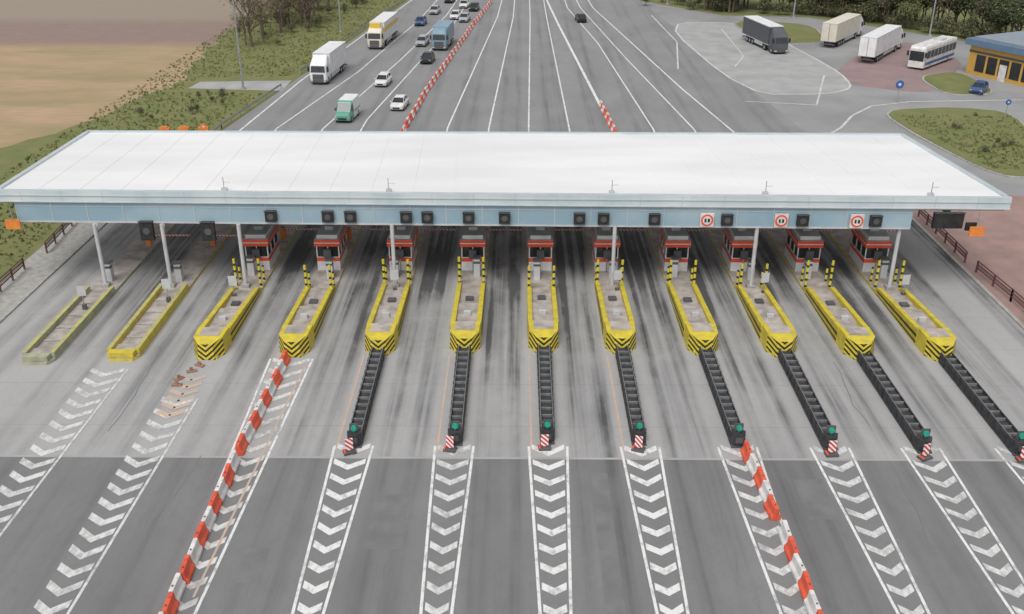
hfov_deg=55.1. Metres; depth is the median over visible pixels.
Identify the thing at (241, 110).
steel guardrail
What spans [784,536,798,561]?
plastic road barrier
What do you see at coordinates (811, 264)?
ticket machine
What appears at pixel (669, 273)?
striped bollard
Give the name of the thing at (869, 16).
shrub
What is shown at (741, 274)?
striped bollard
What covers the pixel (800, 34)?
grass island
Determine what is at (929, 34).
street lamp
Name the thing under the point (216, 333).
toll island
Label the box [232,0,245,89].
street lamp
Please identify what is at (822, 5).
shrub
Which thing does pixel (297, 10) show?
bare tree
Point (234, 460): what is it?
plastic road barrier
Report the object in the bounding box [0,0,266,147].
ploughed field
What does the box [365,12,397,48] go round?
semi trailer truck
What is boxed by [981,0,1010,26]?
deciduous tree
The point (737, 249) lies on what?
toll booth
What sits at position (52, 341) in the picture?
toll island
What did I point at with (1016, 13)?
deciduous tree
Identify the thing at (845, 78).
road marking
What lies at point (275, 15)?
shrub
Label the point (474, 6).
saloon car
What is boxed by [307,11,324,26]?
shrub
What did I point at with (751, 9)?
grass verge
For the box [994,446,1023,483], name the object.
chevron road marking
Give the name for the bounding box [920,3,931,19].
deciduous tree
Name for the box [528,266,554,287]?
striped bollard
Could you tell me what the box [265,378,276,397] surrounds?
plastic road barrier
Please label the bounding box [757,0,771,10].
shrub
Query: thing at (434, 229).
boom barrier
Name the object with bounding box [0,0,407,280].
grass verge
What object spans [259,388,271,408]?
plastic road barrier
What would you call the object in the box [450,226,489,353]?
toll island
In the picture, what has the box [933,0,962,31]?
bare tree
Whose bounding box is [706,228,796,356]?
toll island
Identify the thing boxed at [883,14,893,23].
shrub
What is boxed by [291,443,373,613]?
chevron road marking
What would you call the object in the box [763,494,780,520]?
plastic road barrier
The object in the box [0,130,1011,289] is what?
toll plaza canopy
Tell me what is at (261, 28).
bare tree
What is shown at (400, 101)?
hatchback car
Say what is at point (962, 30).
shrub
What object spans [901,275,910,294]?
island sign
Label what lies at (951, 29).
shrub
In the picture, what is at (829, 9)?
shrub
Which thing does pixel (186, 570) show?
plastic road barrier
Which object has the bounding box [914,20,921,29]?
shrub
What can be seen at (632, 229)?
boom barrier
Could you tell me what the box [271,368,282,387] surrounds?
plastic road barrier
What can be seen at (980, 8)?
bare tree
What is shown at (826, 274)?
striped bollard
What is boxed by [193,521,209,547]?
plastic road barrier
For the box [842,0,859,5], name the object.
spring tree
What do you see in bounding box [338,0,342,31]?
street lamp
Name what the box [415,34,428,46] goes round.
hatchback car
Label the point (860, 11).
shrub
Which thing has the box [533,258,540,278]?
ticket machine
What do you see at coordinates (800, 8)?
shrub
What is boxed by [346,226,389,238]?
boom barrier
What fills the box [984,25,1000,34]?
shrub
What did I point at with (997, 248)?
brick paving
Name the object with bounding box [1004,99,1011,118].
traffic sign
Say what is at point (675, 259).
ticket machine
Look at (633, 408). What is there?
crash cushion
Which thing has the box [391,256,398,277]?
ticket machine
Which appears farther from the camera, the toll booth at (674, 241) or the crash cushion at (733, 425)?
the toll booth at (674, 241)
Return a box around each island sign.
[76,286,87,309]
[161,279,170,302]
[228,276,236,296]
[390,270,397,289]
[614,270,621,290]
[761,273,769,292]
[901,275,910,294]
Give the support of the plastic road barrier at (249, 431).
on the plaza concrete
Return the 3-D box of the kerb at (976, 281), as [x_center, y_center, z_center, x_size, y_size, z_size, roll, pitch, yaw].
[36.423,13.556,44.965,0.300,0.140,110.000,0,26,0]
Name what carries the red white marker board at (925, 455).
on the chevron road marking at (1018, 591)
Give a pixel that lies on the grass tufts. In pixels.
(232, 100)
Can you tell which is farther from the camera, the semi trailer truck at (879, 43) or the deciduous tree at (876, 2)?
the deciduous tree at (876, 2)
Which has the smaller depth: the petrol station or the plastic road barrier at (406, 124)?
the plastic road barrier at (406, 124)
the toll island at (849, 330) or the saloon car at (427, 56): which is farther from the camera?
the saloon car at (427, 56)
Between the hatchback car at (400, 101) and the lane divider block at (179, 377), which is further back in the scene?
the hatchback car at (400, 101)
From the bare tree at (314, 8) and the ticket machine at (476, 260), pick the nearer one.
the ticket machine at (476, 260)
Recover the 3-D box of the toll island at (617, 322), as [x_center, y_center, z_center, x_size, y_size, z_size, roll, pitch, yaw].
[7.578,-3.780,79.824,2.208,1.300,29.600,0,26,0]
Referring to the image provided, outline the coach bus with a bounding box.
[907,35,956,67]
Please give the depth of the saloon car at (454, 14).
189.23 m
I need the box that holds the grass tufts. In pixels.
[0,0,1023,267]
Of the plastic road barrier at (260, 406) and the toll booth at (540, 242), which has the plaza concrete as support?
the plastic road barrier at (260, 406)
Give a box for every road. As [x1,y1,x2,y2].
[0,457,1023,613]
[223,0,805,132]
[642,1,1023,194]
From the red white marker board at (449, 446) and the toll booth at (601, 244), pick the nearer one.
the red white marker board at (449, 446)
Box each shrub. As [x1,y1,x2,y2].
[135,106,144,115]
[187,105,194,111]
[217,90,225,97]
[269,11,277,22]
[286,23,295,30]
[303,21,313,29]
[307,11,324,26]
[348,0,360,5]
[686,1,692,9]
[710,0,726,11]
[756,0,774,11]
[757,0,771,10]
[772,0,787,13]
[783,3,793,14]
[791,0,804,13]
[795,3,805,14]
[798,0,819,15]
[817,0,831,13]
[824,3,837,16]
[824,6,837,16]
[827,0,845,8]
[835,6,844,14]
[841,4,853,12]
[848,3,858,12]
[852,0,874,20]
[859,1,882,20]
[864,8,877,22]
[871,6,885,21]
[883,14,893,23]
[888,16,898,24]
[896,15,907,24]
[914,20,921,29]
[918,13,938,32]
[932,21,947,33]
[940,12,960,34]
[945,26,955,33]
[954,21,966,36]
[957,26,972,38]
[959,12,985,36]
[963,19,978,35]
[979,24,985,34]
[980,145,990,151]
[983,20,1007,31]
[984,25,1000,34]
[1007,139,1016,144]
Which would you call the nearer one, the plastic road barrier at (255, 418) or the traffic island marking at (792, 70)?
the plastic road barrier at (255, 418)
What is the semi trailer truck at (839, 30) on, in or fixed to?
on the service road at (830, 112)
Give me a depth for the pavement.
80.94 m
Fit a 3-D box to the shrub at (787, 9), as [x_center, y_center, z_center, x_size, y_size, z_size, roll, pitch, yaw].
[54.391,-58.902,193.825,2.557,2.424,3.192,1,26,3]
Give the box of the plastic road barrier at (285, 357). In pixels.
[279,350,290,367]
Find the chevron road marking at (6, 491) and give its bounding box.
[0,368,127,535]
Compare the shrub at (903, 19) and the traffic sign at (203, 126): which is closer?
the traffic sign at (203, 126)
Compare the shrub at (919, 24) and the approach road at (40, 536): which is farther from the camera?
the shrub at (919, 24)
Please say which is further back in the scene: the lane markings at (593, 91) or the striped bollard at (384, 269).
the lane markings at (593, 91)
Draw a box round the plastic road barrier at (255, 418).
[248,410,261,430]
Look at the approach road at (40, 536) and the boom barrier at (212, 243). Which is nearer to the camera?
the approach road at (40, 536)
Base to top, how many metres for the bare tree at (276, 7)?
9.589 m
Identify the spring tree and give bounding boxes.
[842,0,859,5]
[879,3,894,13]
[894,0,926,28]
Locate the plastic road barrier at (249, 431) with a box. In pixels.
[242,421,255,443]
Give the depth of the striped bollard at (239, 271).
76.00 m
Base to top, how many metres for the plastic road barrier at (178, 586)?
0.800 m
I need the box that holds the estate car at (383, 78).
[374,71,391,86]
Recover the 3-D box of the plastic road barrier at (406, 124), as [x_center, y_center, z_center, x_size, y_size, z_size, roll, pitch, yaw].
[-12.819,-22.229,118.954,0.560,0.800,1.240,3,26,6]
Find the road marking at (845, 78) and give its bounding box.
[675,22,850,93]
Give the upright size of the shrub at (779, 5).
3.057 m
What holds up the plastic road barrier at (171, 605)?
on the approach road at (40, 536)
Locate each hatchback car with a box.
[390,94,408,109]
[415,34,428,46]
[969,80,988,94]
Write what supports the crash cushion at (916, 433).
on the plaza concrete
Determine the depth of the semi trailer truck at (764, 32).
161.59 m
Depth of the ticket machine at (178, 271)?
76.83 m
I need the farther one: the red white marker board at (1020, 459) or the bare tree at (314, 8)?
the bare tree at (314, 8)
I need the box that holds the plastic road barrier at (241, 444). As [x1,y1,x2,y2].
[235,433,247,455]
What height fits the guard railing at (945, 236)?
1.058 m
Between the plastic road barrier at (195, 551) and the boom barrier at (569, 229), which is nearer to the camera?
the plastic road barrier at (195, 551)
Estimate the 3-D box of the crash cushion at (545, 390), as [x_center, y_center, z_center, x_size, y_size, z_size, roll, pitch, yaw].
[2.104,4.934,61.464,1.000,1.380,11.130,0,26,1]
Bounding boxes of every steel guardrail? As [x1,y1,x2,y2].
[212,83,281,130]
[299,0,404,72]
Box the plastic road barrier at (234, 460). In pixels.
[227,450,240,472]
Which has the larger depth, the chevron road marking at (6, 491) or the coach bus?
the coach bus
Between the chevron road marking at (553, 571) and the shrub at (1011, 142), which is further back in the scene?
the shrub at (1011, 142)
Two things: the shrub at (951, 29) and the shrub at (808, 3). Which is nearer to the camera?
the shrub at (951, 29)
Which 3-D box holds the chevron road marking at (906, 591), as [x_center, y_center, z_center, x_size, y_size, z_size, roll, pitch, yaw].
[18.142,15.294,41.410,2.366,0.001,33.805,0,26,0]
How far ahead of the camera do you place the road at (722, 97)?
140.79 m
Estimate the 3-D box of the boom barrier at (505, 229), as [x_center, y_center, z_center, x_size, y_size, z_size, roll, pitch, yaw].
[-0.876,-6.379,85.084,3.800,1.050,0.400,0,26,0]
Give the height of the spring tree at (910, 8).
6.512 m
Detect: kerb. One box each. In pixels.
[0,223,106,322]
[912,217,1023,329]
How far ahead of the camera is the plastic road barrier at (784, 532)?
48.78 m
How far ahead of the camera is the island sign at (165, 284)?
73.15 m
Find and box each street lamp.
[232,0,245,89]
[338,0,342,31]
[792,0,795,17]
[928,0,936,35]
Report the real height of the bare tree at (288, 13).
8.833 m
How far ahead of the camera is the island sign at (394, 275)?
74.62 m
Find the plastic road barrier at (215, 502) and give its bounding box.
[208,491,222,515]
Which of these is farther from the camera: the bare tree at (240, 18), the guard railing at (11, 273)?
the bare tree at (240, 18)
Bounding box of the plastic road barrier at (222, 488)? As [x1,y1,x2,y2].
[214,477,228,500]
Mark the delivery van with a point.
(348, 108)
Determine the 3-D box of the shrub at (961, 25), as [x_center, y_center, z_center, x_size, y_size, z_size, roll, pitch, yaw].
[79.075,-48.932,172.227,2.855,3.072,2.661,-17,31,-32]
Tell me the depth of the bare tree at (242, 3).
162.52 m
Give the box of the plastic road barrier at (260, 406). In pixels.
[254,399,266,417]
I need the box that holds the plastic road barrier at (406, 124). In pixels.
[404,119,409,127]
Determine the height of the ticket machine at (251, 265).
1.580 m
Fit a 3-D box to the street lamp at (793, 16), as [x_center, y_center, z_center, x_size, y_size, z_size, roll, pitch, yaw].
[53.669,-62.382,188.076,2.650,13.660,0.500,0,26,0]
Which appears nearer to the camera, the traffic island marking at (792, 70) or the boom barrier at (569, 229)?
the boom barrier at (569, 229)
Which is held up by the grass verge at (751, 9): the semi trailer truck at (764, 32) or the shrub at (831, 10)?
the shrub at (831, 10)
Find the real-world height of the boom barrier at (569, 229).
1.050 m
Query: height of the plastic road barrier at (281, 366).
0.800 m
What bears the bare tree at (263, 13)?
on the grass verge at (12, 156)
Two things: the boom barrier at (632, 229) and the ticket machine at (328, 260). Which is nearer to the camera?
the ticket machine at (328, 260)
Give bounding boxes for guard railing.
[0,257,25,291]
[44,222,72,252]
[918,210,967,262]
[975,260,1023,307]
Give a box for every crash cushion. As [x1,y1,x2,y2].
[347,346,384,447]
[448,344,470,445]
[537,343,554,443]
[615,344,646,445]
[698,346,745,447]
[778,348,837,449]
[857,350,932,453]
[938,352,1023,455]
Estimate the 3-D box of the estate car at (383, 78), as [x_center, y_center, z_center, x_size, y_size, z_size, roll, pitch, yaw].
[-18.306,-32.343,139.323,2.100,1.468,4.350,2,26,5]
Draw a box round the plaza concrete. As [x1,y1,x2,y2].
[0,221,1023,460]
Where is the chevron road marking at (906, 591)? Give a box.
[809,446,930,613]
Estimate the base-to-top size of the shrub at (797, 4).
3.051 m
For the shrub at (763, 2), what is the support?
on the grass verge at (751, 9)
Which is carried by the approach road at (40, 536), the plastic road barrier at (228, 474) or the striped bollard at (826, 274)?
the plastic road barrier at (228, 474)
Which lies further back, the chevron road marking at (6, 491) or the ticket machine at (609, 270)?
the ticket machine at (609, 270)
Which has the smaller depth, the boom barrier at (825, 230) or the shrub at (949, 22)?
the boom barrier at (825, 230)
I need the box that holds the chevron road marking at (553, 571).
[527,445,572,613]
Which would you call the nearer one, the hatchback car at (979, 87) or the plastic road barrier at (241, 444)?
the plastic road barrier at (241, 444)
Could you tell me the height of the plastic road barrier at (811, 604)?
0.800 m
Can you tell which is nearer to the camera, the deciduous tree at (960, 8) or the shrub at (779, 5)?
the deciduous tree at (960, 8)
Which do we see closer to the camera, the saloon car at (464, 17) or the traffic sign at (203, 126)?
the traffic sign at (203, 126)
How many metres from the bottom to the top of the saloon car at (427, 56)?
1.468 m
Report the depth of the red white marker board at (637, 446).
56.02 m
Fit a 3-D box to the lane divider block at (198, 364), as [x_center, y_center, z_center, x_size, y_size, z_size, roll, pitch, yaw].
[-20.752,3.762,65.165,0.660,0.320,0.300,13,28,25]
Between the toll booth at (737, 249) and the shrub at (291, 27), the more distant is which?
the shrub at (291, 27)
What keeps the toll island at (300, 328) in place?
on the plaza concrete
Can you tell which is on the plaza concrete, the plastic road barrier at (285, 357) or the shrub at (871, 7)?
the plastic road barrier at (285, 357)
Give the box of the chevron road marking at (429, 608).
[419,444,474,613]
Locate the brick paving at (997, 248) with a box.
[912,195,1023,323]
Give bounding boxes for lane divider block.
[171,381,182,386]
[173,374,184,380]
[186,367,196,372]
[194,361,204,367]
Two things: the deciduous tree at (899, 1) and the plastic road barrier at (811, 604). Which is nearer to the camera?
the plastic road barrier at (811, 604)
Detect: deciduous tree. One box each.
[864,0,888,21]
[886,0,906,15]
[889,0,928,25]
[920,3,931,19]
[921,0,950,16]
[938,0,959,26]
[948,0,973,30]
[951,0,980,16]
[969,0,1009,12]
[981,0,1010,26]
[983,0,1006,29]
[990,0,1023,30]
[1002,0,1022,30]
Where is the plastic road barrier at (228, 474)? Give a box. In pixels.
[222,463,234,486]
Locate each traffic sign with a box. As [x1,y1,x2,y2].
[200,123,206,130]
[896,80,903,102]
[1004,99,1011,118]
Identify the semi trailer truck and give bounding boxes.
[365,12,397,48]
[742,15,790,52]
[820,13,864,46]
[858,24,905,61]
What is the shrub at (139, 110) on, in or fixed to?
on the grass verge at (12, 156)
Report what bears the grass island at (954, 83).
on the service road at (830, 112)
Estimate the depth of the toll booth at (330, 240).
78.67 m
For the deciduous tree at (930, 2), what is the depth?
179.76 m
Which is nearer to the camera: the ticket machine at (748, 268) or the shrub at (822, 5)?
the ticket machine at (748, 268)
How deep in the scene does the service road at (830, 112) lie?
131.13 m
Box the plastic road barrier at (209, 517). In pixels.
[201,506,216,532]
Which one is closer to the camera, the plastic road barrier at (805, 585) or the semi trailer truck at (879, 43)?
the plastic road barrier at (805, 585)
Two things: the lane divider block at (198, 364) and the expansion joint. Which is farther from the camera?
the lane divider block at (198, 364)
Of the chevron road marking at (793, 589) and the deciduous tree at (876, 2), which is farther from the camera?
the deciduous tree at (876, 2)
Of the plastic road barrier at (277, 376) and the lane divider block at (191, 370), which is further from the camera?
the lane divider block at (191, 370)
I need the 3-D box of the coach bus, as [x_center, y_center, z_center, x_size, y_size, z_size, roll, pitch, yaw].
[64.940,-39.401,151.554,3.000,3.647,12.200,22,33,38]
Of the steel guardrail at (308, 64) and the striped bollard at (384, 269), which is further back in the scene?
the steel guardrail at (308, 64)
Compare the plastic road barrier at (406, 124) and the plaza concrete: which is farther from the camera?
the plastic road barrier at (406, 124)
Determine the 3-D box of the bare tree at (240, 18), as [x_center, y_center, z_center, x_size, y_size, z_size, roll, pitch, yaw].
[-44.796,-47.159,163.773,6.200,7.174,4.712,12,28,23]
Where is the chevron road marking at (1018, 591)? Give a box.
[900,446,1023,613]
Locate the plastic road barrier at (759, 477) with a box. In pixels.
[753,466,766,490]
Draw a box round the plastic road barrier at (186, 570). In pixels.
[179,555,194,583]
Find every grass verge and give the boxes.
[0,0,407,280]
[639,0,1023,40]
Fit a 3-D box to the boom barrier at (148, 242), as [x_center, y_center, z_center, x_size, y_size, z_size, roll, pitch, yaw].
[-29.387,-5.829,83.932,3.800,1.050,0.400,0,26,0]
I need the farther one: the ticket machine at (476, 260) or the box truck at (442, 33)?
the box truck at (442, 33)
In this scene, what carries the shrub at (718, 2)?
on the grass verge at (751, 9)
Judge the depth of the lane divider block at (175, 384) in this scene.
62.76 m
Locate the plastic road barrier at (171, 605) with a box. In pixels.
[162,592,178,613]
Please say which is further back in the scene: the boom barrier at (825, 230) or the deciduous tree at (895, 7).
the deciduous tree at (895, 7)
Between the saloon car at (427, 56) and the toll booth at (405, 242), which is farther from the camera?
the saloon car at (427, 56)
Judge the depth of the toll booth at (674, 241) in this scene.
78.43 m
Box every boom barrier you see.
[146,234,189,244]
[210,234,244,245]
[280,226,318,238]
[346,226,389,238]
[416,227,456,239]
[487,229,523,230]
[553,229,585,230]
[618,229,647,230]
[686,229,712,230]
[817,230,833,231]
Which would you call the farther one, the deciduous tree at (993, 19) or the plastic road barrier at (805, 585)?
the deciduous tree at (993, 19)
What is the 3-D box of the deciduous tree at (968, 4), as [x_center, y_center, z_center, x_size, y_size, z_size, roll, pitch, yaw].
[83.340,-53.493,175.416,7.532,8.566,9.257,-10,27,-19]
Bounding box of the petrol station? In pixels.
[965,31,1023,86]
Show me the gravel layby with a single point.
(256, 85)
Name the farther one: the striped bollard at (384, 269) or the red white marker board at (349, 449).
the striped bollard at (384, 269)
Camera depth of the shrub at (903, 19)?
180.35 m
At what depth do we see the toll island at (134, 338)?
72.58 m
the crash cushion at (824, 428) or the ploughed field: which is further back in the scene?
the ploughed field
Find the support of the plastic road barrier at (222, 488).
on the approach road at (40, 536)
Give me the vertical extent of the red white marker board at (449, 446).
0.920 m
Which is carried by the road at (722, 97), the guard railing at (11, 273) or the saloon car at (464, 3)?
the saloon car at (464, 3)
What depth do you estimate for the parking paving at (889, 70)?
147.38 m
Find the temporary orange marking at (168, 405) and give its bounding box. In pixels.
[156,355,625,596]
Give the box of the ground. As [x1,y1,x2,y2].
[219,105,258,130]
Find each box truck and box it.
[307,41,346,82]
[430,20,453,49]
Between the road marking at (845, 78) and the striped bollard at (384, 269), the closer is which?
the striped bollard at (384, 269)
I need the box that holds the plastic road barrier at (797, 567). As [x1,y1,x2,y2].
[789,553,805,582]
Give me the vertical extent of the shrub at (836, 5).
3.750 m
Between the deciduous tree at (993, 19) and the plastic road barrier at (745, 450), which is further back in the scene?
the deciduous tree at (993, 19)
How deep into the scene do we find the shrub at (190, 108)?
124.24 m
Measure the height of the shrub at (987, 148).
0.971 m
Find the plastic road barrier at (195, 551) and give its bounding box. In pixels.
[187,538,202,565]
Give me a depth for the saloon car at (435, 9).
194.74 m
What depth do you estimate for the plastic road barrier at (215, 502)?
51.01 m
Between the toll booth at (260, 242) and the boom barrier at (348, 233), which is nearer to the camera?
the toll booth at (260, 242)
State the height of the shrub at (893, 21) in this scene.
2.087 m
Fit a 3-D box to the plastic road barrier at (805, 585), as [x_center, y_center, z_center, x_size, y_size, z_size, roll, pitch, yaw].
[13.685,12.915,45.472,0.560,0.800,1.240,1,26,2]
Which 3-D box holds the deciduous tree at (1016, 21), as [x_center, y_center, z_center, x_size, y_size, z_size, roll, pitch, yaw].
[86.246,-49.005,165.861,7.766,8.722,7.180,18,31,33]
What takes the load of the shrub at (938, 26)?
on the grass verge at (751, 9)
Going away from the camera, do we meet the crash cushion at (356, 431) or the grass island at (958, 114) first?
the crash cushion at (356, 431)
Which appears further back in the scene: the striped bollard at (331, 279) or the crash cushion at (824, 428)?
the striped bollard at (331, 279)
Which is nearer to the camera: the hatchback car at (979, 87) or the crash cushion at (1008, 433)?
the crash cushion at (1008, 433)
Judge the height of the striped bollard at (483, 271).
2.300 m
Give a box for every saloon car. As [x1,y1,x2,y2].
[414,16,426,25]
[420,51,434,63]
[429,5,440,14]
[449,10,460,19]
[458,12,469,21]
[459,0,469,7]
[468,2,479,10]
[575,13,586,21]
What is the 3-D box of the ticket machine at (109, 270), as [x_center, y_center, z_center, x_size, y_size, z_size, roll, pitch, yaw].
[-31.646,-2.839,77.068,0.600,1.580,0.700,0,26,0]
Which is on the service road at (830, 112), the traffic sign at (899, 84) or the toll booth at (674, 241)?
the traffic sign at (899, 84)
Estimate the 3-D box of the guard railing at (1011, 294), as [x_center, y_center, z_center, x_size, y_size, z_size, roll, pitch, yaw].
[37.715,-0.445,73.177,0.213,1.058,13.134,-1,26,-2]
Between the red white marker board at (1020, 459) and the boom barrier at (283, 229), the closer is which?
the red white marker board at (1020, 459)
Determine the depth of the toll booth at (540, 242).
78.44 m
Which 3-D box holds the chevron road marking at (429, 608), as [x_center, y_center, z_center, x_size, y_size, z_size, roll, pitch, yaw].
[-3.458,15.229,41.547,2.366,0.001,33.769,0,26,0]
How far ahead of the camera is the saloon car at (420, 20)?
183.04 m
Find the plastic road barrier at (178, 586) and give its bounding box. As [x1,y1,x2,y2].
[168,573,185,601]
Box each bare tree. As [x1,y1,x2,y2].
[223,0,272,46]
[228,2,270,46]
[229,3,257,45]
[241,0,274,38]
[245,0,277,30]
[264,0,288,32]
[271,0,293,26]
[272,0,296,27]
[283,0,292,24]
[287,0,302,25]
[289,0,316,26]
[293,0,312,23]
[308,0,319,23]
[874,0,894,23]
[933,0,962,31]
[968,0,989,34]
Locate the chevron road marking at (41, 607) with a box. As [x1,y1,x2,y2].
[34,397,198,613]
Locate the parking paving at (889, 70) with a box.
[838,42,960,91]
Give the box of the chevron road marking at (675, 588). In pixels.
[620,445,689,613]
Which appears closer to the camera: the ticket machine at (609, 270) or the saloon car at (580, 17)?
the ticket machine at (609, 270)
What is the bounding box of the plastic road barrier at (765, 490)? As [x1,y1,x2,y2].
[758,480,772,502]
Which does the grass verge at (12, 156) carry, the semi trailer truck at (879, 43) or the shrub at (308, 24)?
the shrub at (308, 24)
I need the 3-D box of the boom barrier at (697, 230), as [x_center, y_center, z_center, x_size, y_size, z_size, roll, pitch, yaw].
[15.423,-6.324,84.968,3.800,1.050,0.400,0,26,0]
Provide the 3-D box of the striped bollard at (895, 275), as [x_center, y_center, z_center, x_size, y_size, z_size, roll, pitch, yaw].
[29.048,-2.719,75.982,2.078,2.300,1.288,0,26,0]
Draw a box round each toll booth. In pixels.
[242,224,279,269]
[314,225,347,269]
[387,225,416,270]
[460,226,486,271]
[527,226,553,271]
[591,227,619,271]
[659,227,690,270]
[722,228,757,270]
[784,228,823,271]
[849,229,892,272]
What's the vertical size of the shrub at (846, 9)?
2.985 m
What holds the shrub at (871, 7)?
on the grass verge at (751, 9)
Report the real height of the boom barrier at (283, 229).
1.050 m
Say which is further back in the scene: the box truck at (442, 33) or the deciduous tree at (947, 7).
the deciduous tree at (947, 7)
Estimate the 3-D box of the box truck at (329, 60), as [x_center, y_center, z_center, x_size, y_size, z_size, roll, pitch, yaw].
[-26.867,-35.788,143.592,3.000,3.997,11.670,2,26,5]
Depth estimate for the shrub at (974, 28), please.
169.48 m
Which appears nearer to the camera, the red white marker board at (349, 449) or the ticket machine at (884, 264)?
the red white marker board at (349, 449)
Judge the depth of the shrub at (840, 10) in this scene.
189.56 m
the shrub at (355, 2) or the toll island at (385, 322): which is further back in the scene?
the shrub at (355, 2)
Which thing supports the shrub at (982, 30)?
on the grass verge at (751, 9)
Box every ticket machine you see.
[103,260,114,281]
[172,260,184,281]
[245,254,255,275]
[325,257,334,278]
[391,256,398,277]
[473,255,480,276]
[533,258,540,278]
[608,257,616,277]
[670,256,678,276]
[746,258,755,279]
[803,257,813,278]
[879,256,889,277]
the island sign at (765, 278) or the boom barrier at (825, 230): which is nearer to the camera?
the island sign at (765, 278)
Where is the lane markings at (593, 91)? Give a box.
[239,0,996,132]
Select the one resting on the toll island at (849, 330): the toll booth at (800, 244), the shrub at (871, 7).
the toll booth at (800, 244)
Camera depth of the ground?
121.06 m
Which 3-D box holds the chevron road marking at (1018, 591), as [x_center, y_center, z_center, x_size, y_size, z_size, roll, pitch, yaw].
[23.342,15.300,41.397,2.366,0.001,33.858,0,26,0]
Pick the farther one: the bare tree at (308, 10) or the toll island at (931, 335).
the bare tree at (308, 10)
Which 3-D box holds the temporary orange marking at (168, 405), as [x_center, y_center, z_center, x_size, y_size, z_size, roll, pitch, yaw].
[-5.853,6.639,59.507,28.869,0.008,21.837,-11,28,-21]
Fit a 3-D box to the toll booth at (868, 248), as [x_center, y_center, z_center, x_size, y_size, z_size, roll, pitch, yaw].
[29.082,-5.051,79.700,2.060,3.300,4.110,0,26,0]
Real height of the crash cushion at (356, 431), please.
1.380 m
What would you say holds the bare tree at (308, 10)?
on the grass verge at (12, 156)
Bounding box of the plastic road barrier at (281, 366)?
[274,359,286,375]
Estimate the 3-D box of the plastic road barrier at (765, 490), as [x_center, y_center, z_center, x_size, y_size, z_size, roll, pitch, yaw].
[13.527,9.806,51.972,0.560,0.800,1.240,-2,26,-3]
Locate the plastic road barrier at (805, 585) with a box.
[798,571,813,600]
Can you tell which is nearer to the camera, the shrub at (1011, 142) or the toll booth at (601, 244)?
the toll booth at (601, 244)
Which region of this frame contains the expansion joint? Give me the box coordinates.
[0,455,1016,460]
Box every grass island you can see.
[734,21,821,43]
[886,107,1023,178]
[921,72,992,95]
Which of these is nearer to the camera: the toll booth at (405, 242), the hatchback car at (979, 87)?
the toll booth at (405, 242)
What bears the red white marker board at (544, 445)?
on the chevron road marking at (553, 571)
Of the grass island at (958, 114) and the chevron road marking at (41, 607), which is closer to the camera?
the chevron road marking at (41, 607)
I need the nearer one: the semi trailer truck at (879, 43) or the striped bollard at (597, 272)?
the striped bollard at (597, 272)
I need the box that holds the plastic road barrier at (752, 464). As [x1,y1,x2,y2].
[746,453,759,476]
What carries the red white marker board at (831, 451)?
on the chevron road marking at (906, 591)
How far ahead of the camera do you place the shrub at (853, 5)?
189.50 m
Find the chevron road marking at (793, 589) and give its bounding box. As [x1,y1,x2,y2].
[717,445,806,613]
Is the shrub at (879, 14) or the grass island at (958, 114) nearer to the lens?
the grass island at (958, 114)
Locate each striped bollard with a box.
[232,258,265,286]
[303,265,334,287]
[382,259,410,283]
[458,257,484,282]
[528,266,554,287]
[595,260,623,282]
[666,260,696,283]
[736,264,768,286]
[800,260,834,286]
[869,260,905,288]
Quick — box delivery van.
[334,94,360,121]
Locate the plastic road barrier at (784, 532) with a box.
[778,520,791,546]
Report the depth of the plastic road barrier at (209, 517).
49.84 m
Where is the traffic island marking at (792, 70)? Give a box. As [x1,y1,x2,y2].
[677,22,848,93]
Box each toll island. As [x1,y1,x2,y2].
[22,223,177,364]
[107,224,235,360]
[193,224,299,359]
[279,225,361,357]
[365,225,425,355]
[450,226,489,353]
[526,226,558,352]
[585,227,635,353]
[647,227,717,354]
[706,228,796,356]
[764,228,874,359]
[825,229,955,360]
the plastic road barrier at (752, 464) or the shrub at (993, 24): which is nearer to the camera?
the plastic road barrier at (752, 464)
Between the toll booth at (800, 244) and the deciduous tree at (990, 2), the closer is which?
the toll booth at (800, 244)
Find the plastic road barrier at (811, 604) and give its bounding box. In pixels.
[803,590,820,613]
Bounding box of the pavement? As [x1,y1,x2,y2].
[0,223,101,316]
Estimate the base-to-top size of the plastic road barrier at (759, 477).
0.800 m
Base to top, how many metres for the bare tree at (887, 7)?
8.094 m
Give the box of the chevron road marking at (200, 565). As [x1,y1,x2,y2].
[178,358,313,613]
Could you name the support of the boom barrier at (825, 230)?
on the toll island at (849, 330)
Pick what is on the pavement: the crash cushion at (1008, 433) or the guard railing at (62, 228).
the guard railing at (62, 228)
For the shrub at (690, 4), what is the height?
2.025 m
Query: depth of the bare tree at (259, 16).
163.23 m
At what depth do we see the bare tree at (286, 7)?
181.15 m
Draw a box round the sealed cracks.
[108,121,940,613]
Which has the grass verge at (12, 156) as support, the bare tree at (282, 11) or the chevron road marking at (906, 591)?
the bare tree at (282, 11)
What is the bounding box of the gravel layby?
[189,80,291,90]
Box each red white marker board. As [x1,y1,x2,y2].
[342,438,356,455]
[443,436,456,452]
[538,434,550,450]
[631,435,645,452]
[824,441,838,456]
[917,443,932,461]
[1015,446,1023,462]
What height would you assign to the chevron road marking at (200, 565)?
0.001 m
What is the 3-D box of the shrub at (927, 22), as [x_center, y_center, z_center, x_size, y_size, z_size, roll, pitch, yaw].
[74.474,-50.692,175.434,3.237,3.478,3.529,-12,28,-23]
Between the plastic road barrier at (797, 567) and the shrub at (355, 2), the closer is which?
the plastic road barrier at (797, 567)
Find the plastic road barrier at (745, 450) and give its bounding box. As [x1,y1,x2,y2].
[740,440,751,463]

